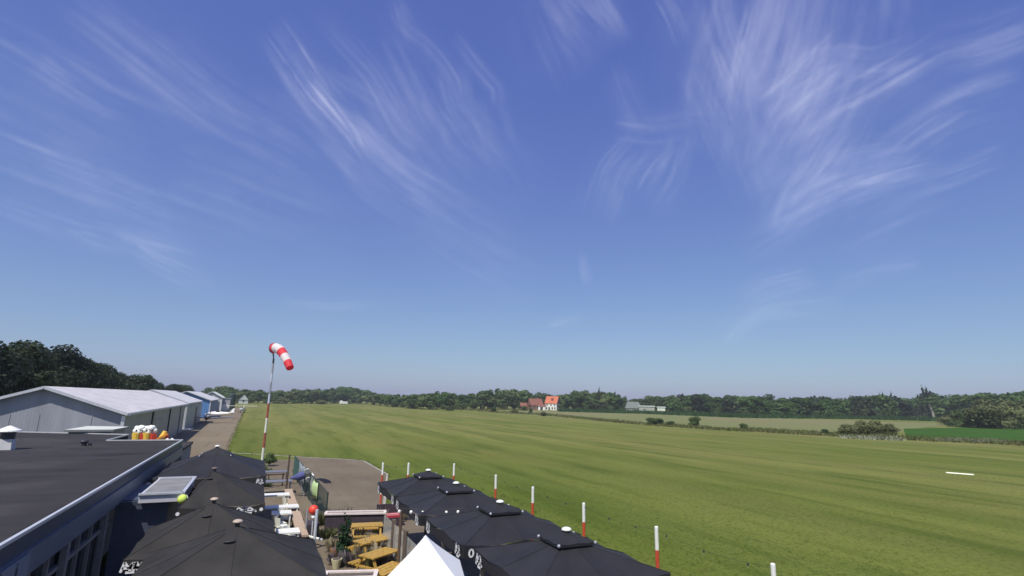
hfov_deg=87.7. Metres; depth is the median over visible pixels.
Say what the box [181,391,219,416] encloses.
hangar
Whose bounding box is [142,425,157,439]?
advertising tub
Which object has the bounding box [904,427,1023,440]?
crop field
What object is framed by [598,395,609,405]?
broadleaf tree
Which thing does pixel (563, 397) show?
broadleaf tree
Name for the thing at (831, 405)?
broadleaf tree
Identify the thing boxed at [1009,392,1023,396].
broadleaf tree
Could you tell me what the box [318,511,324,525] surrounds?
dry plant
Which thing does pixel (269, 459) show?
garden shrub
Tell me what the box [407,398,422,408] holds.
broadleaf tree
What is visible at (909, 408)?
broadleaf tree
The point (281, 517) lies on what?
white chair
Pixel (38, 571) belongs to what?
window
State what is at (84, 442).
roof pipe
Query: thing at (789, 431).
ditch grass
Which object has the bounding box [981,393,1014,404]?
broadleaf tree
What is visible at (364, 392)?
broadleaf tree
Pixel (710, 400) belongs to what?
broadleaf tree
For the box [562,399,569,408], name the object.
broadleaf tree
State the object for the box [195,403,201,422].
sliding door
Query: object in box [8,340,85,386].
broadleaf tree
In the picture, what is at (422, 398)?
broadleaf tree
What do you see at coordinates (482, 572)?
wooden pole
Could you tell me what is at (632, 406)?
garden house
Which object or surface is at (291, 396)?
broadleaf tree
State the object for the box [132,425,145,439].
advertising tub
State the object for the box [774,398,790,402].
broadleaf tree
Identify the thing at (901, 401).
broadleaf tree
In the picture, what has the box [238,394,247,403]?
hidden white house
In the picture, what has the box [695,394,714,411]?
broadleaf tree
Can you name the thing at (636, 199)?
sky
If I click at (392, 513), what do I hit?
red bench
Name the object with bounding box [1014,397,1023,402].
broadleaf tree
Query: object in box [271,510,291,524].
square table
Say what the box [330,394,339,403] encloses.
broadleaf tree
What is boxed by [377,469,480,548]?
parasol
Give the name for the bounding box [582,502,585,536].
striped post
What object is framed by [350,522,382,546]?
picnic table
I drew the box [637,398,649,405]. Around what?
broadleaf tree
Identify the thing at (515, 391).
broadleaf tree
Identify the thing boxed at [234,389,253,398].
broadleaf tree
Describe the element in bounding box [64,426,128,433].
flat roofed shed
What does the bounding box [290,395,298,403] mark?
broadleaf tree
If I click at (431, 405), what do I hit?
shrub
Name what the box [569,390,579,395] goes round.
broadleaf tree
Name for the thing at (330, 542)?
dry plant
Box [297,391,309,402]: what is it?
broadleaf tree
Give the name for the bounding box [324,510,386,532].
planter box
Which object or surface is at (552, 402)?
white farmhouse
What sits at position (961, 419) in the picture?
field bush
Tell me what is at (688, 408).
shrub
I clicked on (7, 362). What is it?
broadleaf tree
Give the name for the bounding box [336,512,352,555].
conical tree
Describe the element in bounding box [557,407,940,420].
maize strip
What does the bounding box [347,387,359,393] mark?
broadleaf tree
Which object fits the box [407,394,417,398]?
broadleaf tree
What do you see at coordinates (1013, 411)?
field bush
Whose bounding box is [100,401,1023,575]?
ground
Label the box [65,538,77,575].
window
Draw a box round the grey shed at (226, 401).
[221,398,231,410]
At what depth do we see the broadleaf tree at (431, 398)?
321.36 m
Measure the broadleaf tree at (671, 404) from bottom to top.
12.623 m
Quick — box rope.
[458,467,769,567]
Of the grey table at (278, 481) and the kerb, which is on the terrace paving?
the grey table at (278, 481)
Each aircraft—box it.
[197,411,232,422]
[206,408,235,418]
[226,405,247,412]
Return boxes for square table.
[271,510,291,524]
[276,527,299,536]
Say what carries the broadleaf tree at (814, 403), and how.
on the ground at (979, 522)
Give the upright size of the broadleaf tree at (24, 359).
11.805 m
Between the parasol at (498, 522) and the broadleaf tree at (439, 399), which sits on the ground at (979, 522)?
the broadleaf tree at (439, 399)
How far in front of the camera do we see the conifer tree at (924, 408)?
431.29 m
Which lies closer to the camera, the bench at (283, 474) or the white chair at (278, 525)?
the white chair at (278, 525)
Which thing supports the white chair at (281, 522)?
on the terrace paving
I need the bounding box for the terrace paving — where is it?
[99,459,509,575]
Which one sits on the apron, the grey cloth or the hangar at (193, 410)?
the hangar at (193, 410)
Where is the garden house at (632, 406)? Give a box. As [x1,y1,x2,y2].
[624,402,639,410]
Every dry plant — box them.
[317,526,337,538]
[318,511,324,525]
[323,536,337,551]
[326,549,346,563]
[340,548,362,566]
[350,527,363,538]
[350,533,370,550]
[351,538,381,565]
[365,551,382,567]
[372,521,381,533]
[373,554,394,566]
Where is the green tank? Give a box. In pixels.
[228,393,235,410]
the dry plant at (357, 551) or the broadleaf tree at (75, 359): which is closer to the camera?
the dry plant at (357, 551)
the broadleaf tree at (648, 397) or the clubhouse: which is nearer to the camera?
the clubhouse
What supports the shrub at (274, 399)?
on the ground at (979, 522)
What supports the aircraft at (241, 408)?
on the apron
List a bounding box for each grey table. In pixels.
[265,470,286,476]
[266,479,291,488]
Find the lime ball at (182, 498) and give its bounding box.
[177,494,187,503]
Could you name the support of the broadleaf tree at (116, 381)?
on the ground at (979, 522)
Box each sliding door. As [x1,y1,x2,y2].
[152,418,162,439]
[187,405,195,427]
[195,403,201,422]
[211,402,216,411]
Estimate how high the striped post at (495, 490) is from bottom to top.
2.528 m
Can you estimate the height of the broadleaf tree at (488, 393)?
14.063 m
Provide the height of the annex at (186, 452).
2.820 m
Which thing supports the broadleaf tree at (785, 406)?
on the ground at (979, 522)
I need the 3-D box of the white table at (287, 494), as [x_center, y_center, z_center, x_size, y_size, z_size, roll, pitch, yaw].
[-12.924,11.591,28.927,1.500,0.770,0.800,7,-13,-24]
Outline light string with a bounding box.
[398,508,461,513]
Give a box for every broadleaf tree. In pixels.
[0,341,36,393]
[0,346,24,395]
[7,340,71,392]
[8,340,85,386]
[48,344,101,387]
[81,358,107,388]
[92,361,111,388]
[100,362,133,389]
[114,372,142,390]
[128,374,155,390]
[147,377,165,389]
[166,384,182,391]
[179,384,193,392]
[215,386,231,392]
[217,389,230,396]
[222,390,234,397]
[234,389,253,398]
[249,391,267,402]
[261,394,268,402]
[270,391,282,401]
[284,393,296,403]
[289,389,301,394]
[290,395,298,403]
[297,389,316,403]
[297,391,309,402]
[312,389,319,403]
[315,390,326,400]
[322,393,333,402]
[329,388,336,394]
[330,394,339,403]
[335,388,347,402]
[336,386,349,393]
[342,390,359,403]
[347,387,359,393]
[362,390,371,401]
[365,392,378,402]
[366,395,373,403]
[373,394,383,405]
[384,395,398,404]
[396,394,408,402]
[397,398,404,405]
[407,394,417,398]
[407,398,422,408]
[417,393,430,406]
[424,396,437,405]
[434,395,443,408]
[441,392,452,405]
[445,397,460,406]
[453,395,466,403]
[472,394,492,408]
[478,389,496,408]
[490,396,502,406]
[494,388,503,407]
[494,392,507,408]
[501,389,516,407]
[504,393,517,407]
[508,389,520,395]
[509,395,519,407]
[516,396,524,407]
[518,390,534,402]
[536,393,551,404]
[559,394,569,403]
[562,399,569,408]
[564,394,585,407]
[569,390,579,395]
[576,390,589,398]
[578,400,586,407]
[582,396,593,408]
[588,399,608,408]
[592,391,605,398]
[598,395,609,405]
[606,396,615,408]
[614,397,623,409]
[628,398,640,405]
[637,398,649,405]
[643,395,651,405]
[649,396,661,409]
[655,397,667,408]
[664,396,680,411]
[665,395,680,401]
[672,402,685,411]
[676,394,683,402]
[682,396,693,405]
[689,394,704,411]
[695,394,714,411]
[708,396,713,412]
[712,397,722,411]
[719,396,736,412]
[732,403,740,412]
[733,396,749,411]
[737,397,755,412]
[749,396,762,412]
[760,402,775,413]
[761,394,774,400]
[770,403,784,413]
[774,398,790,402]
[781,402,790,413]
[785,402,796,414]
[790,397,808,414]
[803,397,811,414]
[806,398,820,414]
[807,399,835,415]
[812,396,833,400]
[823,398,840,415]
[830,400,849,415]
[841,398,849,405]
[847,396,879,415]
[847,400,863,415]
[868,394,899,415]
[869,400,890,415]
[887,400,900,415]
[889,395,911,415]
[899,404,914,416]
[903,398,918,412]
[917,391,933,398]
[929,393,938,416]
[931,395,946,411]
[934,394,952,416]
[942,404,949,412]
[945,402,954,414]
[946,395,966,411]
[956,402,966,415]
[959,395,970,405]
[963,392,992,406]
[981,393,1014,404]
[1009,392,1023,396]
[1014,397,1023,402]
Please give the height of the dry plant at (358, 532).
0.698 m
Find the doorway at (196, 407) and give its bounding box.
[193,407,196,424]
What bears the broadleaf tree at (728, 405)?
on the ground at (979, 522)
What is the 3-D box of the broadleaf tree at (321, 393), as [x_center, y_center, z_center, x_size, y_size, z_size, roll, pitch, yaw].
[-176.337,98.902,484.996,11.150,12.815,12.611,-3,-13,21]
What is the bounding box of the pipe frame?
[305,509,322,542]
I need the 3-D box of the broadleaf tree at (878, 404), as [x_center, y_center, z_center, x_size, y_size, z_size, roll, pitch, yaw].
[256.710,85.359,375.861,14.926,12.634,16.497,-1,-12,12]
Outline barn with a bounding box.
[519,403,527,409]
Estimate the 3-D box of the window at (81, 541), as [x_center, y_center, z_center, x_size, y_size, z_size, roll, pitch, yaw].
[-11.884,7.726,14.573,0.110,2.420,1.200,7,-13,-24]
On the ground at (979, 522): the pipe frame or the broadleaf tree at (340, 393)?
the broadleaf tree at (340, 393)
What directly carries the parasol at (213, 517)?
on the terrace paving
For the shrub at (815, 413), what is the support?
on the ground at (979, 522)
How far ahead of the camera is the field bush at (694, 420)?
151.73 m
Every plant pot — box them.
[330,547,336,555]
[331,557,341,568]
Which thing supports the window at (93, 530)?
in the clubhouse
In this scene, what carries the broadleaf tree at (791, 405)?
on the ground at (979, 522)
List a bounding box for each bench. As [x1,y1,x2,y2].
[266,473,284,485]
[377,503,402,526]
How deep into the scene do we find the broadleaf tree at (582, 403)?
398.01 m
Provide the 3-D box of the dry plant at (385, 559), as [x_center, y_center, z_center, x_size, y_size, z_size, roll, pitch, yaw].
[-4.475,9.656,18.746,0.730,0.695,0.833,2,-12,-2]
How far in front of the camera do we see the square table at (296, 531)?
21.10 m
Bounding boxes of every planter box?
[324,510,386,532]
[326,569,377,575]
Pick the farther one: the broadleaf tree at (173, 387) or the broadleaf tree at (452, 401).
the broadleaf tree at (452, 401)
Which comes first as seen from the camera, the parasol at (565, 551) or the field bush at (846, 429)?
the parasol at (565, 551)
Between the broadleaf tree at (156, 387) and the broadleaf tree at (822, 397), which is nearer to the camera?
the broadleaf tree at (156, 387)
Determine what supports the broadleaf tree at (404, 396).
on the ground at (979, 522)
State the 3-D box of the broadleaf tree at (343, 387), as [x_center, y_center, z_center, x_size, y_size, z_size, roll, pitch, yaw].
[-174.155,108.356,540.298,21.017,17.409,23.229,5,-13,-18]
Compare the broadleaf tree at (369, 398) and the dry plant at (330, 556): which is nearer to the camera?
the dry plant at (330, 556)
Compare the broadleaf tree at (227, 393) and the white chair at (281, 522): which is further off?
the broadleaf tree at (227, 393)
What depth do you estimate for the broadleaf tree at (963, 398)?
342.56 m
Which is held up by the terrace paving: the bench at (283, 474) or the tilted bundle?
the bench at (283, 474)
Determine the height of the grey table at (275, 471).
0.770 m
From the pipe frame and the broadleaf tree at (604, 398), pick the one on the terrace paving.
the pipe frame
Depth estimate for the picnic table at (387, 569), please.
16.80 m
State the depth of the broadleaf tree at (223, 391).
459.58 m
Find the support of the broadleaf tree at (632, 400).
on the ground at (979, 522)
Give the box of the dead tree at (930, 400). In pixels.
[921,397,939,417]
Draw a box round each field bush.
[272,396,288,403]
[315,399,326,403]
[445,406,455,410]
[645,417,658,424]
[655,418,664,423]
[687,416,700,425]
[739,423,747,428]
[835,423,857,434]
[851,420,876,433]
[867,420,887,434]
[879,423,901,435]
[936,415,955,424]
[944,408,979,426]
[963,398,1018,428]
[994,399,1023,428]
[1013,399,1023,427]
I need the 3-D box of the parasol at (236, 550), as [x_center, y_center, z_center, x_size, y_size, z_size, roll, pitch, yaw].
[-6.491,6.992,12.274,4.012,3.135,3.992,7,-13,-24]
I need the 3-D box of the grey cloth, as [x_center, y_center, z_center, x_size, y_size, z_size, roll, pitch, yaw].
[-14.252,12.497,35.945,0.169,1.229,4.002,7,-13,-26]
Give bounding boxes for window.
[27,563,43,575]
[41,550,59,575]
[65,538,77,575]
[69,528,89,575]
[80,519,100,575]
[90,519,110,575]
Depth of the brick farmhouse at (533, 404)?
394.28 m
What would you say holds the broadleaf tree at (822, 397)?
on the ground at (979, 522)
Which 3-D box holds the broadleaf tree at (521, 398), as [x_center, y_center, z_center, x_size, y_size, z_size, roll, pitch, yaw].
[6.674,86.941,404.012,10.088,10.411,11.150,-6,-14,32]
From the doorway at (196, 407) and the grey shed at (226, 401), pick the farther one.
the grey shed at (226, 401)
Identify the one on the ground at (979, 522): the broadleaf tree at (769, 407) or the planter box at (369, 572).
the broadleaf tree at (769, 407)
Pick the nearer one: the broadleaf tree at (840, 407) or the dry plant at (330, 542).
the dry plant at (330, 542)
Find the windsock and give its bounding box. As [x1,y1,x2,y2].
[259,343,293,476]
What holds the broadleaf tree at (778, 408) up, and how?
on the ground at (979, 522)
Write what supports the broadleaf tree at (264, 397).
on the ground at (979, 522)
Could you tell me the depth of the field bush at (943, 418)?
226.86 m
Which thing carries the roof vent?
on the clubhouse
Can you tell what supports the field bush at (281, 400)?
on the ground at (979, 522)
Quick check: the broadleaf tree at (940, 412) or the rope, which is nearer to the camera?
the rope
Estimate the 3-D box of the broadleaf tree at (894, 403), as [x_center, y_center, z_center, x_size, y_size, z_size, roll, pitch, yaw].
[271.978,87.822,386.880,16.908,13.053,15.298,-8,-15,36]
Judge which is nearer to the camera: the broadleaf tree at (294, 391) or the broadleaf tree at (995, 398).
the broadleaf tree at (995, 398)
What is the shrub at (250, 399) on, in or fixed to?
on the ground at (979, 522)
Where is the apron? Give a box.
[170,408,242,478]
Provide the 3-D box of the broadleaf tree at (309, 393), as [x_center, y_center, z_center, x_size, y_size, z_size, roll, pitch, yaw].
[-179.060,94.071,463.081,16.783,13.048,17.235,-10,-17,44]
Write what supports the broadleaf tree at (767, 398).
on the ground at (979, 522)
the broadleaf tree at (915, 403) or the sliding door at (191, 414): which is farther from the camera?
the broadleaf tree at (915, 403)
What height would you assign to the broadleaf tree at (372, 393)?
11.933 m
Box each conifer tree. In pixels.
[920,385,928,415]
[925,387,931,416]
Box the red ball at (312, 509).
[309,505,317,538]
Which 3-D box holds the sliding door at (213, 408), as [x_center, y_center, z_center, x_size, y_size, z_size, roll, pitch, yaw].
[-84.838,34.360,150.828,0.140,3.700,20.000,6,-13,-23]
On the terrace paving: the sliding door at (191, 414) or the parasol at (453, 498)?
the parasol at (453, 498)
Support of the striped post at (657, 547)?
on the ground at (979, 522)
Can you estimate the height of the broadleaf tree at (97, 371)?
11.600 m
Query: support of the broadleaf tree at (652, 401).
on the ground at (979, 522)
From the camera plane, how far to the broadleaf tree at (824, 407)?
322.44 m
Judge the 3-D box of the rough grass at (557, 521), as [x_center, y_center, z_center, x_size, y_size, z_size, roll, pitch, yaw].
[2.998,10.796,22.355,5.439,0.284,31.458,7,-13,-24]
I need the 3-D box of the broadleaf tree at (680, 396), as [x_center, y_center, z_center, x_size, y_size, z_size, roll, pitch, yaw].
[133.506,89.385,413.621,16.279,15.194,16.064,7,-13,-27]
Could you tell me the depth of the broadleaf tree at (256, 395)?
418.97 m
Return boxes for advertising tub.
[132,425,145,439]
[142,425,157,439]
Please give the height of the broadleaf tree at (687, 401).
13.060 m
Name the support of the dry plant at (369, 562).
on the terrace paving
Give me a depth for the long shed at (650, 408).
371.71 m
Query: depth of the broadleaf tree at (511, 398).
384.71 m
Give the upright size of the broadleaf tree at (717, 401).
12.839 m
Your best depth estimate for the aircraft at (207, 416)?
115.72 m
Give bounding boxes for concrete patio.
[297,457,385,510]
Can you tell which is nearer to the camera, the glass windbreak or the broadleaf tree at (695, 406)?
the glass windbreak
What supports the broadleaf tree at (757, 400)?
on the ground at (979, 522)
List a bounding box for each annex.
[174,442,192,461]
[538,405,545,409]
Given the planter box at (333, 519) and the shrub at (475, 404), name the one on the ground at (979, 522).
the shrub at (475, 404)
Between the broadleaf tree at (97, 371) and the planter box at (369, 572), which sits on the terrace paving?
the planter box at (369, 572)
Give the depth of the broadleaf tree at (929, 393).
461.22 m
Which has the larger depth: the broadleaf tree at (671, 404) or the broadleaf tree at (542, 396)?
the broadleaf tree at (542, 396)
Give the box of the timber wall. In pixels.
[284,489,307,537]
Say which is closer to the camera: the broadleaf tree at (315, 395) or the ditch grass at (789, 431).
the ditch grass at (789, 431)
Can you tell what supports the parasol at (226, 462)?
on the terrace paving
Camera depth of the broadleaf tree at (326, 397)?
490.51 m
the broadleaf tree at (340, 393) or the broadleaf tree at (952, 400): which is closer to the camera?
the broadleaf tree at (952, 400)
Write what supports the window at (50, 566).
in the clubhouse
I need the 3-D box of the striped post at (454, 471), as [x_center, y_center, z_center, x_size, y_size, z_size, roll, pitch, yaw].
[-3.255,11.034,29.535,0.110,2.528,0.110,7,-13,-24]
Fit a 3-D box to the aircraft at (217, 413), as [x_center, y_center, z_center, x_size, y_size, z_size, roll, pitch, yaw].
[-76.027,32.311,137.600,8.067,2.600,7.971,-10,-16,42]
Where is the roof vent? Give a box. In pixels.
[0,426,21,449]
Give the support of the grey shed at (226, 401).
on the apron
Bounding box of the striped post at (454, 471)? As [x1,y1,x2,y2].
[453,463,454,479]
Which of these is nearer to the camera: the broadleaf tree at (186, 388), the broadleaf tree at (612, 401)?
the broadleaf tree at (186, 388)
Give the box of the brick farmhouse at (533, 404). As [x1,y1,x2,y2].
[527,397,543,409]
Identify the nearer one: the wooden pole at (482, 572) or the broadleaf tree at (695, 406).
the wooden pole at (482, 572)
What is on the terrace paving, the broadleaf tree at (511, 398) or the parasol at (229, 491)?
the parasol at (229, 491)
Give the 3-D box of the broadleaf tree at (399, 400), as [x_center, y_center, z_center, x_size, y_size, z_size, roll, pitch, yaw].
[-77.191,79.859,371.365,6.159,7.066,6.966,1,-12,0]
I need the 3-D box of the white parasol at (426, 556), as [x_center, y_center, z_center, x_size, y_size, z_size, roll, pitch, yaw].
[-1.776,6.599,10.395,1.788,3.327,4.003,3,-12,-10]
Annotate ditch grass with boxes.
[458,408,1023,445]
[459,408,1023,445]
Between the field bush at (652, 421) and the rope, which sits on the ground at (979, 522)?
the field bush at (652, 421)
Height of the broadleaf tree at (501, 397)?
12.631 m
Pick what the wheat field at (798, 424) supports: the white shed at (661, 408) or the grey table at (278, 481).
the white shed at (661, 408)
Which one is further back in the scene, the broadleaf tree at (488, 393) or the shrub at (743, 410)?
the broadleaf tree at (488, 393)
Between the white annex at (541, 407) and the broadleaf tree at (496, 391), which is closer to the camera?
the white annex at (541, 407)
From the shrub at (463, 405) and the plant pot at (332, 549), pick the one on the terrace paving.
the plant pot at (332, 549)
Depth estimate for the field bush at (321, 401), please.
440.94 m
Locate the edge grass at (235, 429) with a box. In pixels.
[225,408,389,502]
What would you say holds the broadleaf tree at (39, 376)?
on the ground at (979, 522)
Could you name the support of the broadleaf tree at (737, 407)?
on the ground at (979, 522)
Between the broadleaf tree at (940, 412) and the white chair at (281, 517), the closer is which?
the white chair at (281, 517)
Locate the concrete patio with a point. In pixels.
(346, 484)
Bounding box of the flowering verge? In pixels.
[839,434,1005,442]
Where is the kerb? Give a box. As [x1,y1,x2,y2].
[243,453,387,503]
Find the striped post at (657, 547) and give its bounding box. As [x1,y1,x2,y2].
[654,526,659,568]
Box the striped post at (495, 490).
[494,475,496,498]
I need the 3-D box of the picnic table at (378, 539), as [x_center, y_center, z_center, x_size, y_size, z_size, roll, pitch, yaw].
[-5.291,9.914,20.166,1.660,0.776,1.300,-9,-16,40]
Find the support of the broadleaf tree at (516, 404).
on the ground at (979, 522)
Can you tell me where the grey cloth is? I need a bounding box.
[298,461,304,484]
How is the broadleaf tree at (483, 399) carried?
on the ground at (979, 522)
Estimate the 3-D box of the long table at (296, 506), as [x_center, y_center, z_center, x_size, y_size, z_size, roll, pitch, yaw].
[-11.637,10.923,25.642,2.500,0.770,0.700,7,-13,-24]
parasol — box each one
[119,497,274,573]
[132,519,326,575]
[146,445,265,487]
[175,467,264,516]
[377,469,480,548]
[388,535,463,575]
[395,481,519,575]
[425,500,580,566]
[474,527,670,575]
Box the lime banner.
[311,479,317,499]
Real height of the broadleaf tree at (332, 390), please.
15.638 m
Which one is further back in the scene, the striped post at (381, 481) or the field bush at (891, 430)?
the field bush at (891, 430)
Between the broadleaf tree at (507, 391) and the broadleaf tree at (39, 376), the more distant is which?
the broadleaf tree at (507, 391)
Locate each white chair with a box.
[271,513,286,528]
[274,516,286,532]
[278,508,288,522]
[282,496,287,509]
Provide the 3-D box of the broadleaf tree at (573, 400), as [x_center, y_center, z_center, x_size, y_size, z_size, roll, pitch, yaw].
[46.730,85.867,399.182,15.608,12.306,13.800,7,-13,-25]
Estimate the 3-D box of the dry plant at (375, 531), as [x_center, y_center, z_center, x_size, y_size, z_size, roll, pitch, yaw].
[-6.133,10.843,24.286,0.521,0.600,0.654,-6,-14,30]
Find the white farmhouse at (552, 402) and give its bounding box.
[545,396,560,409]
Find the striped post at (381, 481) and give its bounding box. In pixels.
[379,463,383,503]
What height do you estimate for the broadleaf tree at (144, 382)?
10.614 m
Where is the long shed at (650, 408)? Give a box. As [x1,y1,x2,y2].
[639,405,654,410]
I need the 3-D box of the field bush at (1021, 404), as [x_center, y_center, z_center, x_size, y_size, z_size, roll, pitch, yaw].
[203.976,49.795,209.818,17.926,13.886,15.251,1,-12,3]
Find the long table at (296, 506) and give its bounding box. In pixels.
[242,504,298,510]
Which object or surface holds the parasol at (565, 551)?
on the terrace paving
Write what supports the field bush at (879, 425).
on the ground at (979, 522)
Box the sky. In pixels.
[0,0,1023,399]
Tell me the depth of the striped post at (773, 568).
12.07 m
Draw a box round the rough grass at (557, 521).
[482,488,685,574]
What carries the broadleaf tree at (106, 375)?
on the ground at (979, 522)
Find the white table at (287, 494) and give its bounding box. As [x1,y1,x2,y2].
[265,492,289,509]
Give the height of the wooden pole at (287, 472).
2.477 m
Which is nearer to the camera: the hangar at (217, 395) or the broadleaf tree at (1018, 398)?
the hangar at (217, 395)
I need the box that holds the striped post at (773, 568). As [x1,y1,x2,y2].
[770,563,775,575]
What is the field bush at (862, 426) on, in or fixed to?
on the ground at (979, 522)
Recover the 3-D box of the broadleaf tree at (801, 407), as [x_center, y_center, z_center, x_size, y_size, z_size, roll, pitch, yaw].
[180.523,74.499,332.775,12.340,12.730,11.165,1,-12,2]
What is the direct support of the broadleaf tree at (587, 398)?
on the ground at (979, 522)
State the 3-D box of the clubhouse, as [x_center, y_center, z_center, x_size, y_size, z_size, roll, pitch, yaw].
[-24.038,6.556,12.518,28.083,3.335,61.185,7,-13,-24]
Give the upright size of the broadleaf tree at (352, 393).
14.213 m
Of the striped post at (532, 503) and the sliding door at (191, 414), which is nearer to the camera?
the striped post at (532, 503)
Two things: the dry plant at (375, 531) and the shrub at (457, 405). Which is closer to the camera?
the dry plant at (375, 531)
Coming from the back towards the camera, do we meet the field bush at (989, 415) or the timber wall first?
the field bush at (989, 415)
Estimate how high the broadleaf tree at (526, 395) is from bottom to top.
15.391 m
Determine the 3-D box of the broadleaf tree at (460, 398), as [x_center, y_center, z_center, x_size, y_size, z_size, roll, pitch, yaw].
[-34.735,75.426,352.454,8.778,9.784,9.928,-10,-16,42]
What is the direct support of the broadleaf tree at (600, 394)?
on the ground at (979, 522)
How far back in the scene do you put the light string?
17.26 m
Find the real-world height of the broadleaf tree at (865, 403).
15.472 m
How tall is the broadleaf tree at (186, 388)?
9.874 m
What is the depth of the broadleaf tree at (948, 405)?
374.77 m
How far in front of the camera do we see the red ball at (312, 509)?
22.74 m
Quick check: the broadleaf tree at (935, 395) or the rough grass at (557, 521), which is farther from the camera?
the broadleaf tree at (935, 395)
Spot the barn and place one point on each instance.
(523, 404)
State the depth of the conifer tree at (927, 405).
429.05 m
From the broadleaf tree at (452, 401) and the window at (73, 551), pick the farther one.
the broadleaf tree at (452, 401)
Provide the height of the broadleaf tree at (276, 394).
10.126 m
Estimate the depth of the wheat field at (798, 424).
222.59 m
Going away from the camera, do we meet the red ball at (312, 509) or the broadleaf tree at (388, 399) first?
the red ball at (312, 509)
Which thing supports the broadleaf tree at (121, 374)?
on the ground at (979, 522)
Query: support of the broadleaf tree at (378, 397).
on the ground at (979, 522)
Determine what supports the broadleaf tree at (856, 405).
on the ground at (979, 522)
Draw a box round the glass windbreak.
[387,519,417,560]
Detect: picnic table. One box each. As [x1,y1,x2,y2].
[345,535,397,552]
[348,547,401,575]
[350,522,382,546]
[374,561,400,575]
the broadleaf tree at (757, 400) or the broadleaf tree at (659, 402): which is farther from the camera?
the broadleaf tree at (659, 402)
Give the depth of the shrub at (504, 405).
377.04 m
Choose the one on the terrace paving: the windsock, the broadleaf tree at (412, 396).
the windsock
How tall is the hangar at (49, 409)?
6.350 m
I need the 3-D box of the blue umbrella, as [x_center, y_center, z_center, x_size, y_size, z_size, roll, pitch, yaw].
[-12.861,11.890,32.594,1.292,1.728,0.638,0,-12,6]
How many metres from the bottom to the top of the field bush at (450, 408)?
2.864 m
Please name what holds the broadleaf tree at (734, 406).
on the ground at (979, 522)
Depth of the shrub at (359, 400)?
512.91 m
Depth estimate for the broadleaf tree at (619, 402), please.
402.18 m
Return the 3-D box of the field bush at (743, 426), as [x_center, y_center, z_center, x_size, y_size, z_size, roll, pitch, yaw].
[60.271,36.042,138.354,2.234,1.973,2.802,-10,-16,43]
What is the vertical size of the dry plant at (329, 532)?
0.506 m
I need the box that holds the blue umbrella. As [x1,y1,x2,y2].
[290,468,309,496]
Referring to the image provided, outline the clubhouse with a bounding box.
[0,431,196,575]
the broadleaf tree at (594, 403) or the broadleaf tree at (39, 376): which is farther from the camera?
the broadleaf tree at (594, 403)
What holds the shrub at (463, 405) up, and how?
on the ground at (979, 522)
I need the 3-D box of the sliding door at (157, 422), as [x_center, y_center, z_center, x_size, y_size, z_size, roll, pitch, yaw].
[-39.685,16.235,59.462,0.140,3.200,5.000,6,-13,-23]
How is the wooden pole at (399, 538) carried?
on the terrace paving
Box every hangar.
[0,386,188,439]
[148,389,203,430]
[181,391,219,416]
[208,392,225,410]
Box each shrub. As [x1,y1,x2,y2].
[247,396,255,402]
[263,452,277,465]
[270,396,280,403]
[356,398,363,402]
[391,400,397,406]
[426,401,436,408]
[452,403,461,408]
[460,403,469,408]
[469,401,478,408]
[500,403,507,409]
[684,406,691,411]
[736,407,748,413]
[811,411,819,415]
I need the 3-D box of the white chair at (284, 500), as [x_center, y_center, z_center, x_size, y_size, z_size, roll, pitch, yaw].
[-11.752,11.368,27.917,0.603,0.843,0.598,8,-14,-29]
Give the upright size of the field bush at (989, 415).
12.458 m
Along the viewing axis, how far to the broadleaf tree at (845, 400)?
363.96 m
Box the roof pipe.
[80,439,91,445]
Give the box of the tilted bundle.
[156,431,168,439]
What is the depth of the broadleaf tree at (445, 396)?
336.96 m
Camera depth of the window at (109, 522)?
16.21 m
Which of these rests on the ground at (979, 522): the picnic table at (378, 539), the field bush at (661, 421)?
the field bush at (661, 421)
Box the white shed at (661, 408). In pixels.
[657,407,665,410]
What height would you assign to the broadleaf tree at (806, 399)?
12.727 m
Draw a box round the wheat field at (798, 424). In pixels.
[507,410,943,436]
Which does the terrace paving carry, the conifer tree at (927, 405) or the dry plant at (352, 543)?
the dry plant at (352, 543)
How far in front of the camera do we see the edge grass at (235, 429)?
58.38 m
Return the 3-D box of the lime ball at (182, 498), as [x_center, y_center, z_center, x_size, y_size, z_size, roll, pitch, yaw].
[-11.195,7.175,18.115,0.310,0.337,0.305,-2,-12,15]
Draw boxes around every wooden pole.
[285,455,290,496]
[397,510,402,562]
[480,568,484,575]
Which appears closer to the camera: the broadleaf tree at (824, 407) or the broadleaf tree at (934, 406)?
the broadleaf tree at (824, 407)
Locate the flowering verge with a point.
(863, 437)
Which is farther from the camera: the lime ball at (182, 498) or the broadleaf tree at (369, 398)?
the broadleaf tree at (369, 398)
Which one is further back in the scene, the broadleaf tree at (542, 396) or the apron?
the broadleaf tree at (542, 396)
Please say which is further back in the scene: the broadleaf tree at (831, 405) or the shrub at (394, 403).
the shrub at (394, 403)
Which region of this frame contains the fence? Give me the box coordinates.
[293,456,328,516]
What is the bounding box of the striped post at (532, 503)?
[531,486,533,514]
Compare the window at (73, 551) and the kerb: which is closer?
the window at (73, 551)
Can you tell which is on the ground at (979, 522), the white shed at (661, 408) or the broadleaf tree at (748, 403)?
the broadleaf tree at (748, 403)
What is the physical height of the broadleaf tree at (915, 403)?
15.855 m

